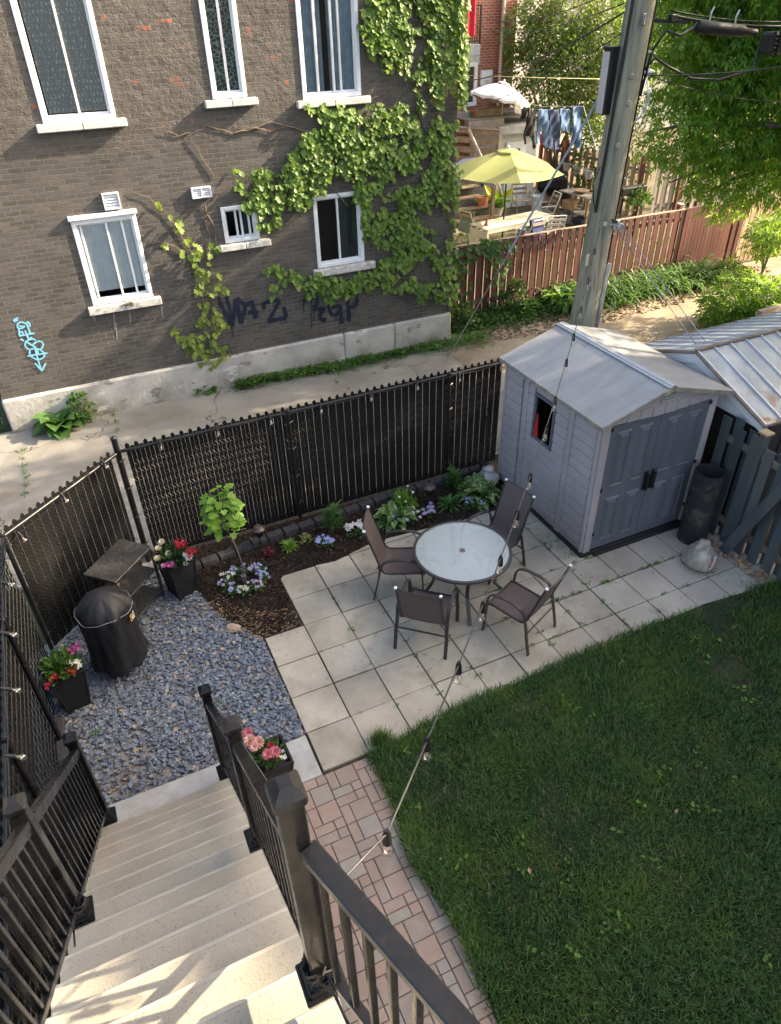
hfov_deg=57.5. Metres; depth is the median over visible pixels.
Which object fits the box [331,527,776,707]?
joint weeds
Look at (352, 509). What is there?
edging stone
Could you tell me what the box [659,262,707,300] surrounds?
daylily
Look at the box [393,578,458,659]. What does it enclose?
patio chair
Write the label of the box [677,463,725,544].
rolled mat
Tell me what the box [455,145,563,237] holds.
lime parasol
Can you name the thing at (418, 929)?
brick path
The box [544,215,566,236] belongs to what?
garden chair
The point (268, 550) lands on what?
red leaved plant
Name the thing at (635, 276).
daylily
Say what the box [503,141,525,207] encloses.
door
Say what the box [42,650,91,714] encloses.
planter
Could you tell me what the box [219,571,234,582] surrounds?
pansy
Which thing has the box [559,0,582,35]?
window
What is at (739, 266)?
sapling
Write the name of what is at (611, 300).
daylily
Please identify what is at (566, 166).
hanging pot
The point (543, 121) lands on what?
jeans
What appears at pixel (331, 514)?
lily plant
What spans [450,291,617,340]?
ground cover
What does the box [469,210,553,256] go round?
garden table
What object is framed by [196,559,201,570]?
edging stone
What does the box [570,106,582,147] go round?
jeans
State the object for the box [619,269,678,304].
daylily
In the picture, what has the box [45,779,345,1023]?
staircase
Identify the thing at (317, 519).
edging stone
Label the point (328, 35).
window
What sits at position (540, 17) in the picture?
overhead wire
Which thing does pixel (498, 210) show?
flower pot
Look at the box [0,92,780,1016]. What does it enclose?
ground
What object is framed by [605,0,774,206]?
broadleaf tree
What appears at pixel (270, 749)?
flowering plant
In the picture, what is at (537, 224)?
garden chair
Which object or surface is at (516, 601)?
patio chair
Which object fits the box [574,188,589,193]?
shallow dish
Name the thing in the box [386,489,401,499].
edging stone
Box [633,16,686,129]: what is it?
distant house
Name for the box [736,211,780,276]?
sapling
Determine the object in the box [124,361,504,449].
string light
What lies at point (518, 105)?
cloth strips
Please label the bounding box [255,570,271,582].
pansy
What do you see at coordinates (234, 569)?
pansy
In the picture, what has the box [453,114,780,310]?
backyard ground
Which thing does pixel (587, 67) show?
lilac tree
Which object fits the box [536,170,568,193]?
compost tumbler
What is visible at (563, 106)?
clothesline
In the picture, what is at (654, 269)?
daylily
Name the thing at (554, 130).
jeans
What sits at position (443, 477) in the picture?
edging stone
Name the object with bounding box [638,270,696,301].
daylily
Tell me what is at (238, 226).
window
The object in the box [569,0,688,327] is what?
utility pole
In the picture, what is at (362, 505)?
edging stone
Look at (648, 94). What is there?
drop wire coil
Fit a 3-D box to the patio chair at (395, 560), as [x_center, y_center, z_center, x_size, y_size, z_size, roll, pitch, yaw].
[0.061,0.510,8.932,0.762,1.060,0.642,1,36,4]
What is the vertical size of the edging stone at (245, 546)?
0.120 m
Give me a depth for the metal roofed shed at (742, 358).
9.52 m
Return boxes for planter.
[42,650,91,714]
[156,551,197,600]
[246,733,293,779]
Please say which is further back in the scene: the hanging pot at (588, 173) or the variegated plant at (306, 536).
the hanging pot at (588, 173)
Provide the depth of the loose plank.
9.01 m
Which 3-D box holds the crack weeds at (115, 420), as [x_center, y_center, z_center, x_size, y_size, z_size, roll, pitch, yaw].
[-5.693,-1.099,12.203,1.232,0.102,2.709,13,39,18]
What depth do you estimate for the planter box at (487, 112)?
22.75 m
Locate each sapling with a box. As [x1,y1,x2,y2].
[199,483,247,582]
[714,251,752,282]
[732,284,780,319]
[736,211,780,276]
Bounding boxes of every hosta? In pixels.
[373,500,416,532]
[455,472,500,510]
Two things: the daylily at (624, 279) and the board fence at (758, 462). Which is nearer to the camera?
the board fence at (758, 462)
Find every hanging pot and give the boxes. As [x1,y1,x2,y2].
[562,161,572,171]
[572,165,583,174]
[583,168,593,178]
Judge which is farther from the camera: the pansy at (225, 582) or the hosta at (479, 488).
the hosta at (479, 488)
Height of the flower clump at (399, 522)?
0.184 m
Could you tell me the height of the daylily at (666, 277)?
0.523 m
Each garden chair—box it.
[458,209,483,242]
[510,183,532,213]
[515,217,546,241]
[533,190,561,222]
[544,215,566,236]
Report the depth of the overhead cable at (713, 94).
9.82 m
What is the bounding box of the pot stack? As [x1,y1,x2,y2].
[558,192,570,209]
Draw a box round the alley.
[0,345,504,593]
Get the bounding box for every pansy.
[218,578,232,591]
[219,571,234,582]
[224,581,238,597]
[230,565,244,575]
[238,581,252,595]
[243,562,256,572]
[249,579,265,590]
[252,563,266,575]
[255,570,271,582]
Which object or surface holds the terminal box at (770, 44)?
hanging from the splice cable at (714, 28)
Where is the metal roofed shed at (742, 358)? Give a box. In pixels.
[644,310,780,524]
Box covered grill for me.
[74,585,148,683]
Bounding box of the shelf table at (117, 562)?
[83,539,164,617]
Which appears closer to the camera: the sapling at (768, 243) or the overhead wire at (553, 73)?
the overhead wire at (553, 73)
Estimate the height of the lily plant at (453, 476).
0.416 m
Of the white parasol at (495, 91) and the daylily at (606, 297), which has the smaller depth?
the daylily at (606, 297)
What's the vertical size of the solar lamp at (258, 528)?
0.441 m
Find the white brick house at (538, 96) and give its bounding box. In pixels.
[511,0,624,157]
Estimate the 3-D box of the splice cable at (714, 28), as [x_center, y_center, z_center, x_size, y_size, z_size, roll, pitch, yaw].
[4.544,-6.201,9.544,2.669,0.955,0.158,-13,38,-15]
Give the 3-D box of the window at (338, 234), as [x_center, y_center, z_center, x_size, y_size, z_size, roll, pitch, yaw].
[-1.094,-5.431,13.517,1.960,1.880,0.865,-16,39,-19]
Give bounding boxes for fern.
[474,187,515,208]
[539,282,575,314]
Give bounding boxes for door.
[458,62,477,106]
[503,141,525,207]
[590,415,660,548]
[634,399,712,533]
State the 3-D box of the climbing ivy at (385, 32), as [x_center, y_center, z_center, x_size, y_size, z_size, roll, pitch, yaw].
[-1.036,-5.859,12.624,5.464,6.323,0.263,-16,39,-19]
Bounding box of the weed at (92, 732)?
[91,728,100,737]
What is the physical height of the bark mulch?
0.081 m
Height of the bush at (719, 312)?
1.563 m
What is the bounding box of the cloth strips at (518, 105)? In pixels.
[514,100,520,113]
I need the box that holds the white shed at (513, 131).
[465,116,542,208]
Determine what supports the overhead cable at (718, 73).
attached to the utility pole
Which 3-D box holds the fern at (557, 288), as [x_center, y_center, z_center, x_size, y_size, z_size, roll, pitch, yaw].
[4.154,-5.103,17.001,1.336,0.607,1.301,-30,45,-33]
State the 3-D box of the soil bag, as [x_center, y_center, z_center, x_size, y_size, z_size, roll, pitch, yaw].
[4.077,0.555,9.349,0.442,0.310,0.443,-16,39,-19]
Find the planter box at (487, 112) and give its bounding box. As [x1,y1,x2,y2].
[474,106,500,117]
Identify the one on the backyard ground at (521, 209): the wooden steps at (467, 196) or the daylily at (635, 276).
the wooden steps at (467, 196)
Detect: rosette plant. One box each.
[278,537,298,553]
[437,494,461,513]
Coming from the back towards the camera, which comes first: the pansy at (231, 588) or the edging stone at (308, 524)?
the edging stone at (308, 524)
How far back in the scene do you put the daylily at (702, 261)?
18.35 m
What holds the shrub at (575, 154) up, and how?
on the backyard ground at (521, 209)
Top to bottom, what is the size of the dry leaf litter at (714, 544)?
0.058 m
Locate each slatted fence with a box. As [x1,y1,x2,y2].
[0,452,142,651]
[0,537,74,1023]
[110,358,503,561]
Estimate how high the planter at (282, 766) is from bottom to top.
0.381 m
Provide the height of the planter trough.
1.509 m
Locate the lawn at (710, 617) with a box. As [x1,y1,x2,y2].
[373,583,780,1023]
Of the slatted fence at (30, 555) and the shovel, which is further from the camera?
the shovel
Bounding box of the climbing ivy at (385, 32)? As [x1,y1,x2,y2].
[163,0,471,312]
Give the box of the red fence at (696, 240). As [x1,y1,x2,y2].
[452,197,745,317]
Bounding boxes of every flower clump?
[314,534,334,550]
[343,519,363,537]
[391,515,408,529]
[405,506,421,524]
[419,502,435,518]
[462,497,482,509]
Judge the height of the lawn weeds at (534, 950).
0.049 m
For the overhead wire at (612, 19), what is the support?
attached to the utility pole
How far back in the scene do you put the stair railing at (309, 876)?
2.27 m
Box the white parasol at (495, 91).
[470,79,529,115]
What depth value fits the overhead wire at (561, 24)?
11.25 m
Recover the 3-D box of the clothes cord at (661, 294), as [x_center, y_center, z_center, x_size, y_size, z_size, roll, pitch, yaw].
[4.236,-2.348,9.835,0.010,2.258,3.351,-22,41,-25]
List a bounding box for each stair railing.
[0,730,117,1023]
[197,683,479,1023]
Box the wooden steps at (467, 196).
[454,128,502,222]
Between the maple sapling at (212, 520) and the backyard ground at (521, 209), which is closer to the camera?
the maple sapling at (212, 520)
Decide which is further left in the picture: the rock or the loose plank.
the rock
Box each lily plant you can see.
[319,499,344,531]
[444,462,462,486]
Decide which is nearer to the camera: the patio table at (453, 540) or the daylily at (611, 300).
the patio table at (453, 540)
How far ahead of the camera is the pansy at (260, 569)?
9.38 m
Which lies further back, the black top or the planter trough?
the planter trough
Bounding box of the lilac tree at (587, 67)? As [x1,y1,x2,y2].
[497,0,640,195]
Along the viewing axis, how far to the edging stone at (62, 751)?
7.21 m
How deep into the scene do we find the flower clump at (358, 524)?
10.01 m
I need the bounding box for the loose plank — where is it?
[719,482,780,554]
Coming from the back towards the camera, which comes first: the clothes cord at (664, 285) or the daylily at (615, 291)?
the daylily at (615, 291)
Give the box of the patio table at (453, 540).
[412,520,512,625]
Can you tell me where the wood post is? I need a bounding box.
[727,208,742,262]
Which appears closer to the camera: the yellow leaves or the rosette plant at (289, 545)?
the rosette plant at (289, 545)
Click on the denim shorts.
(565, 118)
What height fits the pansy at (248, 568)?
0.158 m
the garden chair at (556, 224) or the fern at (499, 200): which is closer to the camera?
the garden chair at (556, 224)
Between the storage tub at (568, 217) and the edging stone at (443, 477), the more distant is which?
the storage tub at (568, 217)
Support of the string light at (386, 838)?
hanging from the stair railing at (309, 876)
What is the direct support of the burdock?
on the alley
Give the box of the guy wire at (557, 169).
[447,25,640,358]
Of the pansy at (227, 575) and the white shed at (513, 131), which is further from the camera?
the white shed at (513, 131)
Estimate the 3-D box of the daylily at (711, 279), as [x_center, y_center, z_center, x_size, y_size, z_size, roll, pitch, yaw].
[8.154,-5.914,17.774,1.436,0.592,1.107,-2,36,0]
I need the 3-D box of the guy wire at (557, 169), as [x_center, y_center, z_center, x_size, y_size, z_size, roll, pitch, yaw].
[2.159,-4.638,11.816,0.059,5.858,3.806,-22,41,-26]
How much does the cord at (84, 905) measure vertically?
0.245 m
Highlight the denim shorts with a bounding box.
[559,108,570,132]
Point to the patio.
(330, 726)
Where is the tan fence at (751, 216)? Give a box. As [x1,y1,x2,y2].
[733,191,780,260]
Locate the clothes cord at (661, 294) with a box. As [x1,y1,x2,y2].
[618,231,777,455]
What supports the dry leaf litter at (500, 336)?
on the dirt strip at (655, 324)
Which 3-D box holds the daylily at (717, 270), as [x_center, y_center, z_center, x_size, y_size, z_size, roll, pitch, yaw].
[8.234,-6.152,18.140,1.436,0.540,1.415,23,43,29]
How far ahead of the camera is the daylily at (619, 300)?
16.82 m
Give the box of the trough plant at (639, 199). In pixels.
[623,183,654,210]
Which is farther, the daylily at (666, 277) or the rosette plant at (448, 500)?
the daylily at (666, 277)
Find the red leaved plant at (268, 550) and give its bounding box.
[264,545,274,556]
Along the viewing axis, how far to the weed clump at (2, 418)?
12.72 m
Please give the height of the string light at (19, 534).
0.263 m
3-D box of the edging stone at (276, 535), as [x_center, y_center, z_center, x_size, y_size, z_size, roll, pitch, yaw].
[-1.630,0.340,10.034,0.225,0.120,0.130,-21,41,-23]
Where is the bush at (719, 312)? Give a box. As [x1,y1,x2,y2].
[690,266,780,328]
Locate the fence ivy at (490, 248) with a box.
[452,232,518,311]
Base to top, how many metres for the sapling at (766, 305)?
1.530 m
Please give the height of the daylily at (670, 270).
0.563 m
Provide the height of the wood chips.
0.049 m
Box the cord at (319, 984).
[300,951,349,1023]
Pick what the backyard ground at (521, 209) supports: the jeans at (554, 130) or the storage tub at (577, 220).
the storage tub at (577, 220)
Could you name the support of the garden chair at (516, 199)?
on the backyard ground at (521, 209)
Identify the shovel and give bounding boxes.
[479,415,489,471]
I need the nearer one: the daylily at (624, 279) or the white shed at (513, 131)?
the daylily at (624, 279)
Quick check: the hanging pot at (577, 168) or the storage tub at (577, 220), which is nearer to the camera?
the storage tub at (577, 220)
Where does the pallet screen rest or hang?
attached to the roof terrace
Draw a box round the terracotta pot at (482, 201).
[477,195,488,205]
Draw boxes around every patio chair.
[362,506,425,599]
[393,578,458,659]
[458,478,535,584]
[482,564,571,655]
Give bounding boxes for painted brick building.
[0,0,457,432]
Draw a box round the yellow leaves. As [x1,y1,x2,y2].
[485,185,513,199]
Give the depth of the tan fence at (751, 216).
19.04 m
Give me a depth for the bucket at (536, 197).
24.29 m
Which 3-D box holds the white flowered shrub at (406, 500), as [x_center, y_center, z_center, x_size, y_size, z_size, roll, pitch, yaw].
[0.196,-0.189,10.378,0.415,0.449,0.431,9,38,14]
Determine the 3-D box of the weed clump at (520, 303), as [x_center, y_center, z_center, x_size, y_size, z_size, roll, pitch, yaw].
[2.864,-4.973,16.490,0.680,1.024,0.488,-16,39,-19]
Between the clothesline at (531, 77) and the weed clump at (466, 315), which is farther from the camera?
the clothesline at (531, 77)
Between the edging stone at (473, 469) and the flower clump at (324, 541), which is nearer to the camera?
the flower clump at (324, 541)
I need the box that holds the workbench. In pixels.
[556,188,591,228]
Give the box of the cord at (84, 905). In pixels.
[61,893,89,946]
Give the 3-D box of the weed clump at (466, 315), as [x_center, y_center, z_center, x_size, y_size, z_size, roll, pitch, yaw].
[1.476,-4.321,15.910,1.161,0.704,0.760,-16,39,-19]
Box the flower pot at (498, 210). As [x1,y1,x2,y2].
[488,205,503,215]
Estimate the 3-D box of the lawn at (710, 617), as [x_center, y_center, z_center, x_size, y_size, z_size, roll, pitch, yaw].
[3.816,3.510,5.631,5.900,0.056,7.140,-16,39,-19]
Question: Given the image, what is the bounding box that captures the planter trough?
[617,184,646,237]
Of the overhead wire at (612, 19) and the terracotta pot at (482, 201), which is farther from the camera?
the terracotta pot at (482, 201)
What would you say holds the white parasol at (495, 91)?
on the roof terrace
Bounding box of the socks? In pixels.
[520,107,525,119]
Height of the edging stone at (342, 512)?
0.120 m
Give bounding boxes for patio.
[265,486,775,771]
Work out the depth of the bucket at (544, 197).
25.10 m
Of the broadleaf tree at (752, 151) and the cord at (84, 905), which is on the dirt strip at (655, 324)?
the broadleaf tree at (752, 151)
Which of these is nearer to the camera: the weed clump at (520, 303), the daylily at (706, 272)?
the weed clump at (520, 303)
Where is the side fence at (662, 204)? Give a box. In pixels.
[649,146,775,216]
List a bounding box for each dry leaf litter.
[473,266,770,341]
[707,535,769,580]
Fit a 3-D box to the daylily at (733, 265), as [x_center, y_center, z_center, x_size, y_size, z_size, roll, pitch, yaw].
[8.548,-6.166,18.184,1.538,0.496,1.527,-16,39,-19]
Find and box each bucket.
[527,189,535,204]
[531,194,543,209]
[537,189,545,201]
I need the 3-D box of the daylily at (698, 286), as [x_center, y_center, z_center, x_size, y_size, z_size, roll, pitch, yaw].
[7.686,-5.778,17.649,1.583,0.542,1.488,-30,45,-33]
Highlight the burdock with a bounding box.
[31,409,86,439]
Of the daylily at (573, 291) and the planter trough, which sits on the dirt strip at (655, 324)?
the daylily at (573, 291)
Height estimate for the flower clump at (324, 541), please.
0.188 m
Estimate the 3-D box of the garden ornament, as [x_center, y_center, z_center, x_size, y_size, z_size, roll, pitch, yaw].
[1.517,-0.559,10.972,0.366,0.300,0.373,-16,39,-19]
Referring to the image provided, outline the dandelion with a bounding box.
[193,385,218,395]
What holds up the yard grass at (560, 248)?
on the backyard ground at (521, 209)
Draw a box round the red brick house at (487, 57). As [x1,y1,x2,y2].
[456,0,517,162]
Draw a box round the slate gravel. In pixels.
[37,572,305,805]
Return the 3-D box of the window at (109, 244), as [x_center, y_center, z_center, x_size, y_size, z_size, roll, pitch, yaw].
[-4.771,-4.382,12.166,2.010,1.970,0.865,-16,39,-19]
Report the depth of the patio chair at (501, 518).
9.28 m
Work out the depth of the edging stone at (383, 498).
10.63 m
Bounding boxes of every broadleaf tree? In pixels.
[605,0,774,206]
[619,0,780,240]
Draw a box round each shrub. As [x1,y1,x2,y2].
[392,485,418,510]
[569,119,604,188]
[627,91,666,184]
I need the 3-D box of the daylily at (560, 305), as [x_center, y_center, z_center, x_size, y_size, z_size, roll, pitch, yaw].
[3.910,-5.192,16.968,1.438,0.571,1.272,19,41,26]
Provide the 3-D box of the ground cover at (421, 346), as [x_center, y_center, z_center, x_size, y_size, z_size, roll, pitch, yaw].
[-0.318,-3.007,14.472,5.643,0.261,1.076,-16,39,-19]
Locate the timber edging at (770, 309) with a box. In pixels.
[756,304,780,315]
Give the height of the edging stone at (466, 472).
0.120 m
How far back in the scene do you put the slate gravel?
7.79 m
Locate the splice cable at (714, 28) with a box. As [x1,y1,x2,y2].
[640,6,780,96]
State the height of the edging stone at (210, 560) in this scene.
0.120 m
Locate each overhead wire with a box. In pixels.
[463,33,620,108]
[468,3,624,32]
[468,12,623,80]
[469,0,593,21]
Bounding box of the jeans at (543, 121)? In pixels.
[536,109,549,147]
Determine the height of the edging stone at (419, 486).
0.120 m
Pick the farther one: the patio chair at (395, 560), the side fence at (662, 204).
the side fence at (662, 204)
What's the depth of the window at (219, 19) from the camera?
11.08 m
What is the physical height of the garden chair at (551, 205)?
0.974 m
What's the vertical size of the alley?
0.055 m
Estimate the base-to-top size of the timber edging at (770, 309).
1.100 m
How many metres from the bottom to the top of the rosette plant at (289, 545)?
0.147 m
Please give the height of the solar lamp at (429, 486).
0.441 m
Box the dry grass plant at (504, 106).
[494,101,511,110]
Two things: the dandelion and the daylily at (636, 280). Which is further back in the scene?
the daylily at (636, 280)
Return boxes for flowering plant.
[36,642,85,689]
[153,538,197,569]
[242,727,286,770]
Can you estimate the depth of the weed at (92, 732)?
7.43 m
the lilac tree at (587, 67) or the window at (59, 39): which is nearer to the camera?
the window at (59, 39)
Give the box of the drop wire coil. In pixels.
[632,77,649,125]
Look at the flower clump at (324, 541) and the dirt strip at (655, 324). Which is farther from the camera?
the dirt strip at (655, 324)
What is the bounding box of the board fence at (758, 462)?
[709,415,780,582]
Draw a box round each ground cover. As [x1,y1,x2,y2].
[233,330,494,389]
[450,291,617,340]
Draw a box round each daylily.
[525,278,573,311]
[536,283,602,313]
[550,280,612,308]
[555,289,615,315]
[571,287,635,315]
[604,281,630,302]
[605,271,650,301]
[605,277,636,306]
[606,280,644,312]
[608,265,651,294]
[611,270,663,299]
[615,264,676,294]
[616,273,671,308]
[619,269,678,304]
[625,262,680,294]
[628,266,680,300]
[638,262,699,295]
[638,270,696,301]
[644,256,698,286]
[657,260,712,288]
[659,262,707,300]
[669,260,719,277]
[674,269,725,292]
[678,254,725,278]
[681,258,729,282]
[691,257,744,286]
[693,257,745,284]
[697,258,741,280]
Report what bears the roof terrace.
on the white shed at (513, 131)
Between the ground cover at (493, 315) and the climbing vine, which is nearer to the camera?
the climbing vine
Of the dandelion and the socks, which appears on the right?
the socks
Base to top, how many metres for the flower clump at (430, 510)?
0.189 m
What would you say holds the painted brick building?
on the ground at (6, 426)
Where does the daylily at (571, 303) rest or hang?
on the dirt strip at (655, 324)
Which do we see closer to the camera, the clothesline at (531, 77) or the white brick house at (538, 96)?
the clothesline at (531, 77)
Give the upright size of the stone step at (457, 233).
0.120 m
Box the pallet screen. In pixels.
[456,126,502,193]
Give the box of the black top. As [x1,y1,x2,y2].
[523,107,537,148]
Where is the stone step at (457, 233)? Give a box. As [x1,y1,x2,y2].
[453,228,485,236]
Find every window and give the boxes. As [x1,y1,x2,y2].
[9,0,127,133]
[67,208,161,315]
[198,0,257,108]
[219,205,270,252]
[295,0,370,108]
[312,191,375,276]
[530,392,556,450]
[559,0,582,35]
[594,0,624,33]
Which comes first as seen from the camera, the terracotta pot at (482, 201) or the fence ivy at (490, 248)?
the fence ivy at (490, 248)
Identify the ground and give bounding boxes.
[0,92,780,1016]
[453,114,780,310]
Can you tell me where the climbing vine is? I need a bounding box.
[130,190,231,371]
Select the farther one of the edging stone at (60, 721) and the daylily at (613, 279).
the daylily at (613, 279)
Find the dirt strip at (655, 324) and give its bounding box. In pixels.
[442,256,780,372]
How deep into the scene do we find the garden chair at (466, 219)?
20.95 m
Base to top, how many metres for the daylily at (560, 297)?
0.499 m
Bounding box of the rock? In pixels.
[225,623,240,633]
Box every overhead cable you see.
[645,49,758,80]
[649,66,780,75]
[650,76,780,101]
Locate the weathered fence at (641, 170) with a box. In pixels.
[536,133,650,216]
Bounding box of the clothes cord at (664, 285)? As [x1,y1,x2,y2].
[623,227,704,340]
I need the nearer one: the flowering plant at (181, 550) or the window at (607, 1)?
the flowering plant at (181, 550)
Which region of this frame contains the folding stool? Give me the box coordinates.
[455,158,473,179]
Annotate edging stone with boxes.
[50,716,64,742]
[55,738,69,764]
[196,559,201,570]
[200,553,218,567]
[217,547,235,561]
[233,541,251,554]
[250,534,267,547]
[265,528,283,542]
[282,523,299,536]
[297,519,314,530]
[313,514,324,526]
[336,508,344,518]
[343,503,359,515]
[357,499,373,510]
[372,493,388,505]
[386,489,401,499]
[400,484,415,494]
[414,480,427,491]
[428,477,443,486]
[441,475,448,483]
[457,468,470,478]
[468,464,479,475]
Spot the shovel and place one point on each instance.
(484, 463)
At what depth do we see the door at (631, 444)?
9.11 m
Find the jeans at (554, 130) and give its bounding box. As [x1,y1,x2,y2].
[548,109,560,149]
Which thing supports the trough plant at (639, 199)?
in the planter trough
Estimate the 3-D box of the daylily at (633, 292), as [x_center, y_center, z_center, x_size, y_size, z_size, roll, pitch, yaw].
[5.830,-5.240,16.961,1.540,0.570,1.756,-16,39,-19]
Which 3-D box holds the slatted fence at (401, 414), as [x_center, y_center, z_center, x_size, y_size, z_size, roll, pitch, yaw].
[-0.788,-0.843,10.097,5.688,1.995,0.118,-16,39,-19]
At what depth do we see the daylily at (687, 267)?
18.09 m
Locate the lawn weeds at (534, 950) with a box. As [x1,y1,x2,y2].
[403,624,771,968]
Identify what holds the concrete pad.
on the ground at (6, 426)
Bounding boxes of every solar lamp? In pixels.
[252,523,264,546]
[423,481,434,503]
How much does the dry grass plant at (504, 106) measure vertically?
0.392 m
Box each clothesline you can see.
[469,75,588,78]
[506,96,597,151]
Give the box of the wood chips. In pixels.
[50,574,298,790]
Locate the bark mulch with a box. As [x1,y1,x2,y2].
[190,473,501,635]
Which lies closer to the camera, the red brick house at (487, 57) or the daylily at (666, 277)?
the daylily at (666, 277)
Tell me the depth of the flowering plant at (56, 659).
7.37 m
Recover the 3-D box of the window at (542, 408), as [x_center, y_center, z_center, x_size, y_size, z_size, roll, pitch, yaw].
[2.053,-1.209,9.538,0.050,0.675,0.460,-16,39,-19]
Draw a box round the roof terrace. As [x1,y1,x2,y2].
[457,107,536,127]
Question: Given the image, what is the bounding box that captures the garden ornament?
[478,465,500,485]
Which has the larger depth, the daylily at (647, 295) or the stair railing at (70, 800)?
the daylily at (647, 295)
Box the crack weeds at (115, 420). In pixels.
[16,412,119,495]
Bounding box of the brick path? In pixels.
[303,756,496,1023]
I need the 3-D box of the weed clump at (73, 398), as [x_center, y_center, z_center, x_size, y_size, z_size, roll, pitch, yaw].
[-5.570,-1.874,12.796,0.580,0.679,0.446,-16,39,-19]
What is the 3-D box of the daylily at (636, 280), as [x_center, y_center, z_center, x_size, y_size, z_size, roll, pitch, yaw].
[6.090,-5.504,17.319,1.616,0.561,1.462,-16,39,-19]
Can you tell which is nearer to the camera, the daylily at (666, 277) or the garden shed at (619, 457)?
the garden shed at (619, 457)
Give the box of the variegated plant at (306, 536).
[298,532,314,543]
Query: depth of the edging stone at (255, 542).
9.89 m
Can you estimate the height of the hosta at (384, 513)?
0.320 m
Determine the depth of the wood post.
18.78 m
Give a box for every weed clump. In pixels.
[0,408,4,429]
[64,390,98,422]
[450,303,477,332]
[503,275,528,313]
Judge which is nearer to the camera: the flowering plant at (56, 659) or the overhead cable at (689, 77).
the flowering plant at (56, 659)
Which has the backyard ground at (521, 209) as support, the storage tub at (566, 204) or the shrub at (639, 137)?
the shrub at (639, 137)
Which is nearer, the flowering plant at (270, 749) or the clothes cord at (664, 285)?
the flowering plant at (270, 749)
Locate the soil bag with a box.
[681,538,717,572]
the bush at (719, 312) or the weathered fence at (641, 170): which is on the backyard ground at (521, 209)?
the weathered fence at (641, 170)
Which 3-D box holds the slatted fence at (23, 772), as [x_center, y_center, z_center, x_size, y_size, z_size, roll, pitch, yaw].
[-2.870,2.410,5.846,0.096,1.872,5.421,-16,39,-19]
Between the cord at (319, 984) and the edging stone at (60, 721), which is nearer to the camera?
the cord at (319, 984)
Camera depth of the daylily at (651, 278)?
17.57 m
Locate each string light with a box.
[0,544,22,948]
[6,454,113,543]
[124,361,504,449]
[329,219,620,894]
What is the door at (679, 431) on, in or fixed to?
in the garden shed at (619, 457)
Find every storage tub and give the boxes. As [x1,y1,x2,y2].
[559,212,575,223]
[561,198,577,209]
[572,216,587,225]
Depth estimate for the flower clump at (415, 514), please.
10.23 m
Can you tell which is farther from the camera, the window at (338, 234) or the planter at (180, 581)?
the window at (338, 234)
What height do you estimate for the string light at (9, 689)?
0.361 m
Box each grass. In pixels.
[453,215,675,284]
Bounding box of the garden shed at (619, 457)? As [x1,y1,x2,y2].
[497,322,735,557]
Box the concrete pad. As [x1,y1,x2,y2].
[108,736,321,825]
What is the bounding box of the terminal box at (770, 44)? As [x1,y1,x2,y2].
[758,31,780,56]

